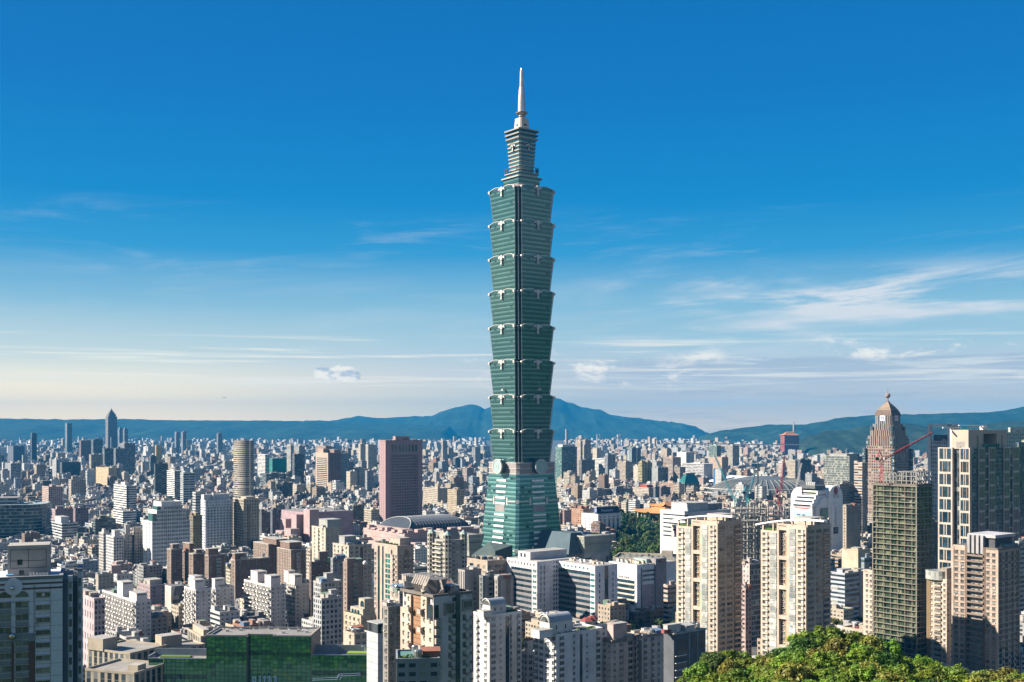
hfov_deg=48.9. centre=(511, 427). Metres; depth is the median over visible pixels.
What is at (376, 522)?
city block
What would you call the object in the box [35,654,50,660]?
window
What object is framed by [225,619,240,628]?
city block
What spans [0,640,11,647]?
window
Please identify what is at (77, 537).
city block
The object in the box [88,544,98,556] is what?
city block
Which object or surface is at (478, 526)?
city block
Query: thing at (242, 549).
city block
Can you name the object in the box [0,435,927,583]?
distant city
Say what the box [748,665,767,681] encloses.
tree
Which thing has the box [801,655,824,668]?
tree
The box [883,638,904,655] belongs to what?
tree
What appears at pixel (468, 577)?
office building
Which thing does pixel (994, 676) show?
tree
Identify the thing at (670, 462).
office building
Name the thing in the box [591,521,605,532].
city block
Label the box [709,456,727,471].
office building
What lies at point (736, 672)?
tree
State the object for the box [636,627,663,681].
apartment building
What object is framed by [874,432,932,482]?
tower crane
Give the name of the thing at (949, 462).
tall window
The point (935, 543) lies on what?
office building
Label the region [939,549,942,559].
tall window
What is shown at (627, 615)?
city block
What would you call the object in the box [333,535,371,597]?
apartment building
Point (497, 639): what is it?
apartment tower
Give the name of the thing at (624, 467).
apartment building
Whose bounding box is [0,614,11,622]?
window
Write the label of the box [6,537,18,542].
city block
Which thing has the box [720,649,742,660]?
tree
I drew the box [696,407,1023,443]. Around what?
hills
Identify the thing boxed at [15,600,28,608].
window
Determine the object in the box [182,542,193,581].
apartment building
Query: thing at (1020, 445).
office tower
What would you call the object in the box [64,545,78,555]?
city block
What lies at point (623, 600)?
city block
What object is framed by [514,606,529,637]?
city block
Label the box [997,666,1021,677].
tree
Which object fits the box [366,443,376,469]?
office building
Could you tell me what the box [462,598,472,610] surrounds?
window frame
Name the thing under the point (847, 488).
office building
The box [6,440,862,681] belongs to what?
ground
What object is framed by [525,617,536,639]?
city block
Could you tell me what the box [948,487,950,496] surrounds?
tall window
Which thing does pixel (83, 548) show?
city block
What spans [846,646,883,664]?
tree
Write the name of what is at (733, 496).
tower crane
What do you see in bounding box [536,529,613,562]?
shopping mall
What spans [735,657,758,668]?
tree
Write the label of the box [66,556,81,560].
city block
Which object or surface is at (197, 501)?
office building
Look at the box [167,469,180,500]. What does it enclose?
office building
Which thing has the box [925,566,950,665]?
apartment building
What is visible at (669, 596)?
office building
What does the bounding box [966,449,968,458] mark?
tall window
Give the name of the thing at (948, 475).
tall window
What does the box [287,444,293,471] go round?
apartment building
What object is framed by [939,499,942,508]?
tall window
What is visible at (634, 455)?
office building
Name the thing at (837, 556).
city block
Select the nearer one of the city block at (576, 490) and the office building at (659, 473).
the city block at (576, 490)
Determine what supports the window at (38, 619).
in the apartment tower at (41, 620)
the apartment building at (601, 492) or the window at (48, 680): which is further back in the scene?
the apartment building at (601, 492)
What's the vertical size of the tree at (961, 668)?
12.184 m
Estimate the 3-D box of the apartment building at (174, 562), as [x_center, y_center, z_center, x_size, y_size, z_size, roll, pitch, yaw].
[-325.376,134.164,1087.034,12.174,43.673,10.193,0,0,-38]
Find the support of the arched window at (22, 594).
in the apartment tower at (41, 620)
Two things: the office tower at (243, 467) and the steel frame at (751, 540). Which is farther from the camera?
the office tower at (243, 467)
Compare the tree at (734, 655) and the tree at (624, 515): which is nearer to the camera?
the tree at (734, 655)
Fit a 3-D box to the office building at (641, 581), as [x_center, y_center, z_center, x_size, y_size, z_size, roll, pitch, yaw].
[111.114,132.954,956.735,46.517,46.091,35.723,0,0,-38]
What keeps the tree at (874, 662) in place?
on the hillside
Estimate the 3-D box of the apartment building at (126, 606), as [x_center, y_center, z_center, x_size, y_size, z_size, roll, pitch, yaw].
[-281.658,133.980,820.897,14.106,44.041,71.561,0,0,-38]
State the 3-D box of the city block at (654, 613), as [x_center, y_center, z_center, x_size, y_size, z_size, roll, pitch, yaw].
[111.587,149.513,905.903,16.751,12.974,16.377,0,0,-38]
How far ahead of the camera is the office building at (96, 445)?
3909.07 m
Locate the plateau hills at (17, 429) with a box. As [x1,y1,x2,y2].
[0,418,459,441]
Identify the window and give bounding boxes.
[0,592,10,597]
[0,601,11,609]
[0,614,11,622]
[0,627,11,634]
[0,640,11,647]
[0,652,11,660]
[0,665,11,673]
[0,677,10,681]
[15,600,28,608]
[15,613,28,621]
[15,626,28,633]
[15,639,28,646]
[15,651,28,659]
[15,664,28,672]
[15,676,28,681]
[16,591,27,596]
[35,591,50,597]
[35,604,50,610]
[35,616,50,622]
[35,629,50,635]
[35,642,50,648]
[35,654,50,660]
[35,667,50,673]
[35,679,50,681]
[511,566,531,571]
[511,572,531,577]
[514,577,531,582]
[514,583,531,588]
[514,588,531,593]
[514,594,531,599]
[514,599,531,604]
[514,604,531,609]
[559,568,589,575]
[559,574,589,580]
[559,579,589,586]
[559,584,589,591]
[559,590,589,597]
[559,595,589,603]
[559,601,589,608]
[559,606,589,614]
[663,513,687,516]
[939,448,942,458]
[939,474,942,483]
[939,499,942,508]
[939,524,942,534]
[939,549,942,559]
[942,461,947,471]
[942,486,947,496]
[942,512,947,521]
[942,537,947,547]
[947,449,950,458]
[947,474,950,483]
[947,499,950,509]
[947,525,950,534]
[947,550,950,560]
[948,461,950,471]
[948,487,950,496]
[948,512,950,522]
[948,537,950,547]
[960,449,962,458]
[960,474,962,484]
[960,500,962,510]
[960,526,962,535]
[963,462,965,471]
[963,487,965,497]
[963,513,965,523]
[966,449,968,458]
[966,475,968,484]
[966,500,968,510]
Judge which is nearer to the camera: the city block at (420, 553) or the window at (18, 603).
the window at (18, 603)
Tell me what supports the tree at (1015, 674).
on the hillside
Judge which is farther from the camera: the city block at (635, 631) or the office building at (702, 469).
the office building at (702, 469)
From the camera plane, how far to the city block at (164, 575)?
1105.66 m
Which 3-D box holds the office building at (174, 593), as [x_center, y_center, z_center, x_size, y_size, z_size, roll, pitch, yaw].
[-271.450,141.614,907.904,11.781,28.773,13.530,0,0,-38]
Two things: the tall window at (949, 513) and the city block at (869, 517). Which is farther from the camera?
the city block at (869, 517)
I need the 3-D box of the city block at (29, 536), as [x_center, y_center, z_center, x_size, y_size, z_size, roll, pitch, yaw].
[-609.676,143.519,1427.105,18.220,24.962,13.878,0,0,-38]
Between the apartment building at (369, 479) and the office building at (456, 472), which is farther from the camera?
the apartment building at (369, 479)
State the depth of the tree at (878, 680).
194.76 m
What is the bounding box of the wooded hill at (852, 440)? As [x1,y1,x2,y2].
[799,421,1023,454]
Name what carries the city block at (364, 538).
on the ground
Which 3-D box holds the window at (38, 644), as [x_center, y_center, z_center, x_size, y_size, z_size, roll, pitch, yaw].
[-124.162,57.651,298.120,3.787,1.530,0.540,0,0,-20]
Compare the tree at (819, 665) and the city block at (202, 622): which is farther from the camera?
the city block at (202, 622)
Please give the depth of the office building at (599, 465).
2965.77 m
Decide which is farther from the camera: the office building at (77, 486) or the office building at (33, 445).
the office building at (33, 445)
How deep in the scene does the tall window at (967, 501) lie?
901.37 m
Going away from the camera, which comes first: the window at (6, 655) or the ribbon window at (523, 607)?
the window at (6, 655)
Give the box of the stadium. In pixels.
[703,476,805,494]
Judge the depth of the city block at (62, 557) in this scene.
1190.83 m
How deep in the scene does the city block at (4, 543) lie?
1312.63 m
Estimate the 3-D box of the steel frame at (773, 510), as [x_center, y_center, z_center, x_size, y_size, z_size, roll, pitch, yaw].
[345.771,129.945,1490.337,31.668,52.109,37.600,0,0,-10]
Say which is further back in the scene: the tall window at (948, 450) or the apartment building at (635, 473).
the apartment building at (635, 473)
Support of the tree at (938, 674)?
on the hillside
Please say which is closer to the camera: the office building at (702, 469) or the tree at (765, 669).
the tree at (765, 669)
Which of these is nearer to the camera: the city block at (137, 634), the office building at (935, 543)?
the city block at (137, 634)
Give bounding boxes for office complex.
[507,547,616,618]
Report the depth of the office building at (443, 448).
3905.26 m
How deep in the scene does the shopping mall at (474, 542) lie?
1086.64 m
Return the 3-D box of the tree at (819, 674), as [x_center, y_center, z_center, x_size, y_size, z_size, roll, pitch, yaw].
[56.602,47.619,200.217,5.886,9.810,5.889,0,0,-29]
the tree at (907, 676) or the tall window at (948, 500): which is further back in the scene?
the tall window at (948, 500)
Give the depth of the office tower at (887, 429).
1742.01 m
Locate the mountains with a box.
[305,398,709,439]
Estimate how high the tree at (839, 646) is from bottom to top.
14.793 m
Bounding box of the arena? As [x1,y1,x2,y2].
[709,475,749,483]
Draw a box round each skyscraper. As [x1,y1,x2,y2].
[105,408,117,447]
[481,68,560,556]
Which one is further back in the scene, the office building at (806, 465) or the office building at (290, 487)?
the office building at (806, 465)
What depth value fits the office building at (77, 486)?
2157.80 m
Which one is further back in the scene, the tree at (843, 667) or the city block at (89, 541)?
the city block at (89, 541)
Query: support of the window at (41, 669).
in the apartment tower at (41, 620)
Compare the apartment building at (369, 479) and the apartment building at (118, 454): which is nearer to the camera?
the apartment building at (369, 479)
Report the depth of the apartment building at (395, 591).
562.26 m
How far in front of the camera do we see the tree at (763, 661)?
233.54 m
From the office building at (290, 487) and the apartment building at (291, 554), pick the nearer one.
the apartment building at (291, 554)
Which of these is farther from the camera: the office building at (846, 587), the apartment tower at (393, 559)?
the office building at (846, 587)
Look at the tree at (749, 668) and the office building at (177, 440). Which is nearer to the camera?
the tree at (749, 668)
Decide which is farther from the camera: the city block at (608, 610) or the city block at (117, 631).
the city block at (608, 610)
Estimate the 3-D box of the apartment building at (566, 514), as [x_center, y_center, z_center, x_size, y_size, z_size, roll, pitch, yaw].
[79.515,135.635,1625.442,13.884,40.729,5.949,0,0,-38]
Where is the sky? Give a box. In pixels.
[0,0,1023,432]
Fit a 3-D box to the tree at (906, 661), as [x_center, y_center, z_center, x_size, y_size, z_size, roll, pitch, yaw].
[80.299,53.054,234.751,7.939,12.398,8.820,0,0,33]
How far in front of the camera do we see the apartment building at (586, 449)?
3426.17 m
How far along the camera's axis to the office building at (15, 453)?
4215.62 m
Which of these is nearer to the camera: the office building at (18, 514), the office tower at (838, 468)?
the office building at (18, 514)
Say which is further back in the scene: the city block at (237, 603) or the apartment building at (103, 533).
the apartment building at (103, 533)
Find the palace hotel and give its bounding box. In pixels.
[780,431,798,454]
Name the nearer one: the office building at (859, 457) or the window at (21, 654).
the window at (21, 654)
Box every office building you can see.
[0,496,50,538]
[5,461,20,483]
[8,445,24,461]
[31,432,36,460]
[42,484,62,507]
[50,515,77,538]
[52,506,72,520]
[60,461,80,475]
[65,422,71,452]
[69,476,85,499]
[73,506,88,525]
[79,440,90,460]
[91,438,102,453]
[93,515,115,534]
[96,466,116,485]
[96,565,120,590]
[113,508,135,524]
[114,482,136,521]
[118,427,122,446]
[123,428,127,441]
[138,577,166,605]
[148,622,366,681]
[149,454,155,474]
[154,462,167,494]
[155,444,160,463]
[165,584,184,612]
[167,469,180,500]
[175,431,179,452]
[180,471,194,505]
[181,431,185,453]
[189,512,201,548]
[192,488,206,514]
[217,432,221,455]
[257,453,268,476]
[259,509,269,536]
[260,472,285,485]
[269,458,286,472]
[270,507,280,533]
[280,481,293,495]
[292,453,303,483]
[306,476,314,484]
[352,503,364,520]
[358,443,365,466]
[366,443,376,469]
[423,486,450,505]
[441,440,446,457]
[450,476,463,488]
[451,469,461,476]
[458,565,481,669]
[463,467,473,482]
[467,555,506,574]
[472,542,512,558]
[479,570,494,609]
[494,573,513,608]
[556,444,576,484]
[578,459,594,477]
[582,505,620,537]
[592,457,604,476]
[609,477,620,484]
[609,556,675,607]
[629,447,640,463]
[638,461,651,483]
[652,466,667,482]
[659,481,675,490]
[660,501,729,553]
[661,621,706,681]
[663,455,680,477]
[663,581,675,623]
[677,451,693,462]
[679,473,698,493]
[681,462,712,478]
[709,444,720,456]
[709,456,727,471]
[713,468,718,484]
[727,444,738,466]
[730,499,747,530]
[798,458,810,480]
[831,567,862,620]
[836,481,853,503]
[842,545,870,568]
[843,503,860,547]
[856,454,861,461]
[861,553,871,569]
[933,518,937,568]
[1007,427,1023,447]
[1015,536,1023,614]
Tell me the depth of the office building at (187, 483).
2066.07 m
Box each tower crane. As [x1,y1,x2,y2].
[715,456,742,506]
[741,473,755,518]
[754,463,758,516]
[773,457,784,519]
[785,463,801,506]
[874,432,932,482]
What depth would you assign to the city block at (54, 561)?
1148.23 m
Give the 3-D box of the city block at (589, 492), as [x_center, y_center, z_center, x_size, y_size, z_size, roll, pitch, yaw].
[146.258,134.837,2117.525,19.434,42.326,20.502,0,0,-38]
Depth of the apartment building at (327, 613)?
694.67 m
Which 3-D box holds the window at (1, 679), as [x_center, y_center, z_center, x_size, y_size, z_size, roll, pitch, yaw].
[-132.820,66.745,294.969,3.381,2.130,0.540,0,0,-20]
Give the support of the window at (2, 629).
in the apartment tower at (41, 620)
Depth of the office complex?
885.40 m
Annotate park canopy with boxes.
[609,512,659,556]
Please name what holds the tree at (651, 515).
on the ground
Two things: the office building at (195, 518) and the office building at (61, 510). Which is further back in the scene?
the office building at (61, 510)
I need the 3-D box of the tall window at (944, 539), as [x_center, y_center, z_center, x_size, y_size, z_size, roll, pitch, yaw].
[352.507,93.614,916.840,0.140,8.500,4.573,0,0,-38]
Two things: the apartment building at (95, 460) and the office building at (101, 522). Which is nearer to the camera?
the office building at (101, 522)
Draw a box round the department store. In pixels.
[791,482,842,550]
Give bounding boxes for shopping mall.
[428,530,484,556]
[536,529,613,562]
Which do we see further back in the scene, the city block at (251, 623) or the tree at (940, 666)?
the city block at (251, 623)
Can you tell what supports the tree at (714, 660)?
on the hillside
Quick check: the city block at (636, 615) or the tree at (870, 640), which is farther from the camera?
the city block at (636, 615)
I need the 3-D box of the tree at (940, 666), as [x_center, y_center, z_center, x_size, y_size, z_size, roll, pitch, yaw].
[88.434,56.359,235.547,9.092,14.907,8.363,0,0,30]
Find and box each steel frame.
[723,503,766,548]
[742,515,762,561]
[756,505,790,535]
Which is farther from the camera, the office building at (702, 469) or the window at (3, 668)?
the office building at (702, 469)
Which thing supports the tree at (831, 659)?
on the hillside
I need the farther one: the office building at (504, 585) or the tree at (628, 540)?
the tree at (628, 540)
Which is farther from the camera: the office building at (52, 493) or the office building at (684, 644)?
the office building at (52, 493)
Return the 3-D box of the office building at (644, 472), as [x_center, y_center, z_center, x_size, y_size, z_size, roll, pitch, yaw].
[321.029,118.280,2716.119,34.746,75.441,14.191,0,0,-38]
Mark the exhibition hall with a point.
(415, 529)
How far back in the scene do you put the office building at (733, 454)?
3658.47 m
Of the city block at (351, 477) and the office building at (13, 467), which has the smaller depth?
the city block at (351, 477)
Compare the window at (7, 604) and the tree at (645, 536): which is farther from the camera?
the tree at (645, 536)
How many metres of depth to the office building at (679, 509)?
1171.41 m
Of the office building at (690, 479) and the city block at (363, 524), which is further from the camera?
the office building at (690, 479)
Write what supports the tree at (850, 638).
on the hillside
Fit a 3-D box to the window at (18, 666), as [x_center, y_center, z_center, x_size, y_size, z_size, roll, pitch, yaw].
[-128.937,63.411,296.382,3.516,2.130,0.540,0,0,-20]
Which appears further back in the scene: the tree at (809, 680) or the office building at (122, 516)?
the office building at (122, 516)
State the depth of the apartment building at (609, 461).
2905.95 m
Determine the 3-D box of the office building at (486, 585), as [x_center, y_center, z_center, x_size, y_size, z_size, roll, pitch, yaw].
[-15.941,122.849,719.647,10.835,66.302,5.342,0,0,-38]
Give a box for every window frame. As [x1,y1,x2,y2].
[444,602,454,614]
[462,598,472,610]
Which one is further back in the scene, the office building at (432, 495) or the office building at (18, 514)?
the office building at (432, 495)
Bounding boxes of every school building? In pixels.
[85,658,163,681]
[87,634,166,666]
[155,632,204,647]
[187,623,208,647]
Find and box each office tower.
[143,500,189,566]
[233,440,253,496]
[233,496,261,549]
[316,446,341,486]
[342,452,348,486]
[379,436,422,521]
[824,453,856,485]
[862,390,912,514]
[928,424,957,520]
[1016,440,1023,537]
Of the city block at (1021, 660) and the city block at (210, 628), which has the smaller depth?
the city block at (1021, 660)
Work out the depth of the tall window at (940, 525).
919.37 m
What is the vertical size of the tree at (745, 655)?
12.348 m
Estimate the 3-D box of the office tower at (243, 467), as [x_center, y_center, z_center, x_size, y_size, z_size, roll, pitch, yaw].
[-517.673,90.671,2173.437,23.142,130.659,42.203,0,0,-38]
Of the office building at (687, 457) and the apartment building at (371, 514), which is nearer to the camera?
the apartment building at (371, 514)
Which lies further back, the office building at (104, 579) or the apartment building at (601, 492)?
the apartment building at (601, 492)
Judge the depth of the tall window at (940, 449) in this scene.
919.71 m
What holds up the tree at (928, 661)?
on the hillside
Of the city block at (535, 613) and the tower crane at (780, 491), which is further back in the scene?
the tower crane at (780, 491)
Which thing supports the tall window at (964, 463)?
in the apartment tower at (978, 480)
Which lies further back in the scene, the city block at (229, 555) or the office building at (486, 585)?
the city block at (229, 555)
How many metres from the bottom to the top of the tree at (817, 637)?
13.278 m
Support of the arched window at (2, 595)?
in the apartment tower at (41, 620)
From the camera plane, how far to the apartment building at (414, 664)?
386.07 m
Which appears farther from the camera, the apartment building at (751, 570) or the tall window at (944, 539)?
the tall window at (944, 539)
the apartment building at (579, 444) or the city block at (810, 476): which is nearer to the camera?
the city block at (810, 476)
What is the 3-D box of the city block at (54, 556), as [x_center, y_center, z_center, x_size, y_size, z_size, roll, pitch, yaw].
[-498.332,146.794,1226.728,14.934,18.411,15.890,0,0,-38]
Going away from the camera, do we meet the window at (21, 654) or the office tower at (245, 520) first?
the window at (21, 654)
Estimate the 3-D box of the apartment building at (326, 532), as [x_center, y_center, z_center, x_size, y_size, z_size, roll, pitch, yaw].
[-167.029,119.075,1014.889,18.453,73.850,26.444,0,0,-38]
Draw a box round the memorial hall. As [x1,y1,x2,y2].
[632,501,672,521]
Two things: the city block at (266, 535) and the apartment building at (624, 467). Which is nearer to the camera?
the city block at (266, 535)
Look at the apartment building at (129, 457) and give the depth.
3110.22 m
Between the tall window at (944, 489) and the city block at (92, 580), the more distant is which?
the city block at (92, 580)
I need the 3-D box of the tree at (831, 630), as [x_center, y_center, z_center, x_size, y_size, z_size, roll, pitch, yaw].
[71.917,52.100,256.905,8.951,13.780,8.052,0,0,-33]
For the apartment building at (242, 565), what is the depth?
964.77 m
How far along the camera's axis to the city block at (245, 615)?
834.73 m
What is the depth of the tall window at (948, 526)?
914.11 m
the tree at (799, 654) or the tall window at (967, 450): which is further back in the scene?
the tall window at (967, 450)
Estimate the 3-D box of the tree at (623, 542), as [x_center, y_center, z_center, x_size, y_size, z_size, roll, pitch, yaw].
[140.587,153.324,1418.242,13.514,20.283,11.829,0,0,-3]
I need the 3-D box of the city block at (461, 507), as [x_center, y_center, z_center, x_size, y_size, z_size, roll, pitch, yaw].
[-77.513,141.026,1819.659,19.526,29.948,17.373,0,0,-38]
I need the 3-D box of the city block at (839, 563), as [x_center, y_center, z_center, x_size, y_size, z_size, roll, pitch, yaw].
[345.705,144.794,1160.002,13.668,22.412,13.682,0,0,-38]
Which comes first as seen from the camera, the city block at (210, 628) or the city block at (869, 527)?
the city block at (210, 628)
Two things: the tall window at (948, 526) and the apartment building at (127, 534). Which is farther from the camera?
the apartment building at (127, 534)
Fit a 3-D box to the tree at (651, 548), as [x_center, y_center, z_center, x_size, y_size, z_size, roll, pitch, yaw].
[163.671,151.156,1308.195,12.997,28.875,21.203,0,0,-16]
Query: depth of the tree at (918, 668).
232.43 m
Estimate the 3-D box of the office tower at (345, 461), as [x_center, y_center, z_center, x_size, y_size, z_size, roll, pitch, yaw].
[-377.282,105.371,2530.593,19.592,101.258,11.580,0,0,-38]
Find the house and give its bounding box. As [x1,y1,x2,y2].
[343,624,366,644]
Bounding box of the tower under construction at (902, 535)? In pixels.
[872,470,933,658]
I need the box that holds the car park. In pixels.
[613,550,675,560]
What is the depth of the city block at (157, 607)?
884.84 m
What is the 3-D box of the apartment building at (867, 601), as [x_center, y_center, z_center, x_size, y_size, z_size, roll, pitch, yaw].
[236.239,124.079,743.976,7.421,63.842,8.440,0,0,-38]
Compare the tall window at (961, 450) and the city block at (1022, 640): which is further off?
the tall window at (961, 450)
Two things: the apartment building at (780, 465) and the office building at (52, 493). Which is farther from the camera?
the apartment building at (780, 465)
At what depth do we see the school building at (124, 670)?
569.47 m
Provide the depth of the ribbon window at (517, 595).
893.26 m
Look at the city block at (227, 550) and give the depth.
1227.08 m
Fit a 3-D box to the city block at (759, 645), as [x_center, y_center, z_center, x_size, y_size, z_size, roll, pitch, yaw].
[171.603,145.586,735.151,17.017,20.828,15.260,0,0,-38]
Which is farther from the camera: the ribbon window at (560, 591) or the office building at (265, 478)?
the office building at (265, 478)
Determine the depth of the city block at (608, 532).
1445.47 m
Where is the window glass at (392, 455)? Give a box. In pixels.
[392,455,417,515]
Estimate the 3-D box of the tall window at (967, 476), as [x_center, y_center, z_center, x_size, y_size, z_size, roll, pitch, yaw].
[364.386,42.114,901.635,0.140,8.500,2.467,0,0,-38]
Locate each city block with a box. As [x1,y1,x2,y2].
[0,483,8,495]
[0,539,9,551]
[0,559,7,564]
[0,563,7,570]
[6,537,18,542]
[22,531,39,541]
[34,463,44,476]
[34,537,51,542]
[40,479,51,490]
[51,554,59,558]
[51,558,65,568]
[57,560,77,570]
[59,555,73,559]
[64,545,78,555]
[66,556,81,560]
[74,533,91,545]
[74,570,95,577]
[77,557,97,571]
[79,536,98,545]
[79,544,92,553]
[83,581,95,590]
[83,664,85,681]
[85,521,92,532]
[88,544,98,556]
[89,523,92,534]
[89,575,95,584]
[110,626,137,640]
[112,560,132,571]
[114,570,133,587]
[120,630,145,639]
[124,521,139,527]
[129,637,151,642]
[135,569,136,584]
[137,561,161,584]
[151,604,167,611]
[151,611,167,639]
[152,609,170,628]
[162,568,166,583]
[171,600,183,627]
[171,627,187,633]
[182,633,211,640]
[183,619,211,628]
[188,575,208,586]
[204,624,223,631]
[210,605,239,628]
[216,543,231,550]
[221,548,237,553]
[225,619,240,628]
[227,552,231,562]
[234,598,239,609]
[234,619,259,628]
[236,546,251,551]
[240,598,243,609]
[240,609,265,620]
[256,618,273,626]
[260,533,278,539]
[284,534,301,540]
[293,482,304,495]
[302,616,312,629]
[306,483,315,492]
[312,485,324,499]
[346,470,356,490]
[353,520,367,530]
[353,522,359,535]
[356,534,371,542]
[370,521,380,524]
[414,545,426,562]
[414,563,426,573]
[445,482,456,488]
[456,505,471,512]
[471,516,483,524]
[473,524,482,527]
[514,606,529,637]
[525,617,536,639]
[530,609,545,619]
[537,610,563,627]
[564,470,575,483]
[570,613,579,618]
[571,483,582,498]
[582,487,596,499]
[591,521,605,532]
[598,599,625,621]
[601,531,615,540]
[605,620,631,631]
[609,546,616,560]
[617,598,629,605]
[626,606,646,625]
[626,610,628,621]
[630,629,639,634]
[636,605,663,623]
[637,625,660,632]
[670,607,675,621]
[674,465,684,481]
[715,468,726,483]
[736,482,748,500]
[755,484,766,499]
[757,638,760,654]
[805,472,816,484]
[831,552,841,566]
[831,604,853,627]
[837,620,859,630]
[838,559,841,567]
[842,622,862,633]
[861,534,866,541]
[863,533,871,544]
[867,513,871,521]
[867,523,871,533]
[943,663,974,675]
[1020,621,1023,634]
[1020,635,1023,646]
[1020,646,1023,672]
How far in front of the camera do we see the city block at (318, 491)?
2120.99 m
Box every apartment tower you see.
[0,541,82,681]
[201,492,232,550]
[374,536,413,619]
[400,572,472,681]
[427,529,466,583]
[473,597,521,681]
[531,611,602,681]
[671,512,742,654]
[755,516,830,654]
[854,460,866,532]
[938,425,1018,568]
[951,531,1019,672]
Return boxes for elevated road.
[663,443,808,444]
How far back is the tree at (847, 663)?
223.03 m
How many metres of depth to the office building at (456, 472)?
2356.75 m
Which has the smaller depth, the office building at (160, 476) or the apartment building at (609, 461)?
the office building at (160, 476)
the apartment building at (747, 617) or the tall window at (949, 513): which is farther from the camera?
the tall window at (949, 513)
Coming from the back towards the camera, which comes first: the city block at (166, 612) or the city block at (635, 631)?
the city block at (166, 612)
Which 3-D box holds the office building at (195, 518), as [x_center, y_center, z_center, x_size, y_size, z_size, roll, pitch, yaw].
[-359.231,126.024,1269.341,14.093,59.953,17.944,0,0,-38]
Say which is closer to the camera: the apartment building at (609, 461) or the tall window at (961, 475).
the tall window at (961, 475)
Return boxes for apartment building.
[52,458,59,478]
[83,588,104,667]
[89,453,102,469]
[99,528,110,570]
[101,580,150,641]
[102,447,113,466]
[106,529,123,571]
[114,447,123,465]
[119,442,134,474]
[122,524,131,562]
[132,527,142,565]
[167,543,182,584]
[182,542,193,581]
[183,574,211,623]
[189,549,204,577]
[204,547,227,586]
[211,577,234,607]
[226,561,230,584]
[231,552,269,599]
[242,569,285,626]
[253,536,287,573]
[277,540,305,583]
[284,569,308,626]
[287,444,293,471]
[294,445,304,469]
[306,545,311,578]
[309,551,330,616]
[312,518,342,560]
[313,572,341,595]
[313,589,341,644]
[331,553,344,634]
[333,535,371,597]
[343,557,362,644]
[344,597,375,629]
[354,467,365,487]
[364,506,379,524]
[365,469,373,491]
[367,619,382,681]
[382,596,402,681]
[389,584,404,604]
[396,645,440,681]
[399,573,416,586]
[447,487,463,512]
[522,638,534,681]
[562,487,570,494]
[563,507,570,523]
[565,429,567,443]
[570,505,590,524]
[575,440,582,473]
[580,615,606,636]
[583,439,590,459]
[594,487,610,496]
[603,621,635,681]
[605,453,614,474]
[610,486,632,496]
[617,460,631,479]
[632,484,652,496]
[633,464,637,481]
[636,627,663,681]
[653,484,659,497]
[659,485,669,496]
[742,557,760,645]
[742,581,752,655]
[778,461,784,476]
[787,459,797,478]
[863,567,871,635]
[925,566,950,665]
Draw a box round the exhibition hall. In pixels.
[363,514,479,546]
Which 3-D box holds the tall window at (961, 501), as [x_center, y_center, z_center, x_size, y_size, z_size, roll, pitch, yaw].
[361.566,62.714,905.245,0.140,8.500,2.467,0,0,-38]
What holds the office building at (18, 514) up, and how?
on the ground
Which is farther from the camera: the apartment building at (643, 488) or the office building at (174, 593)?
the apartment building at (643, 488)
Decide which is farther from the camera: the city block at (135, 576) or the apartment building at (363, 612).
the city block at (135, 576)
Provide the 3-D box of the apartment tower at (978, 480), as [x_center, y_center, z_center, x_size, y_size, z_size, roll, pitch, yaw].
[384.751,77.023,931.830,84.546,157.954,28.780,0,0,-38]
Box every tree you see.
[612,547,628,555]
[617,525,626,535]
[619,541,628,546]
[621,513,628,518]
[621,537,632,544]
[625,526,634,538]
[626,546,638,552]
[627,516,638,523]
[628,620,636,628]
[631,534,639,541]
[636,524,651,532]
[640,533,650,540]
[645,512,654,519]
[645,545,657,552]
[648,531,654,539]
[652,618,664,626]
[680,672,705,681]
[682,661,714,677]
[691,674,711,681]
[698,651,728,671]
[705,672,733,680]
[708,677,725,681]
[715,675,745,681]
[718,656,743,673]
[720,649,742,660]
[721,668,749,679]
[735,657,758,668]
[738,650,753,659]
[744,664,756,672]
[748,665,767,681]
[749,654,773,666]
[751,669,774,681]
[754,653,763,659]
[755,666,777,680]
[759,676,789,681]
[762,647,785,657]
[765,660,814,681]
[768,653,802,668]
[780,649,806,661]
[785,636,820,657]
[786,632,798,642]
[797,629,826,647]
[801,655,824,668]
[801,679,817,681]
[803,664,817,671]
[806,647,826,660]
[811,625,849,640]
[811,650,842,667]
[811,667,844,681]
[816,667,846,680]
[818,635,850,659]
[820,631,840,642]
[824,672,856,681]
[829,664,849,676]
[831,617,838,624]
[839,632,860,647]
[839,659,864,668]
[845,631,864,636]
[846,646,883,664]
[847,664,877,681]
[850,633,887,652]
[850,641,868,649]
[859,660,881,676]
[867,679,886,681]
[871,671,907,681]
[872,651,900,665]
[879,664,904,673]
[879,670,922,681]
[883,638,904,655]
[889,663,918,676]
[890,652,915,670]
[911,658,925,666]
[911,665,947,673]
[912,654,934,665]
[913,668,949,681]
[918,678,937,681]
[925,660,954,672]
[946,663,968,676]
[947,668,980,681]
[966,671,987,681]
[968,669,1002,681]
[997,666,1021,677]
[1000,673,1023,681]
[1005,669,1022,679]

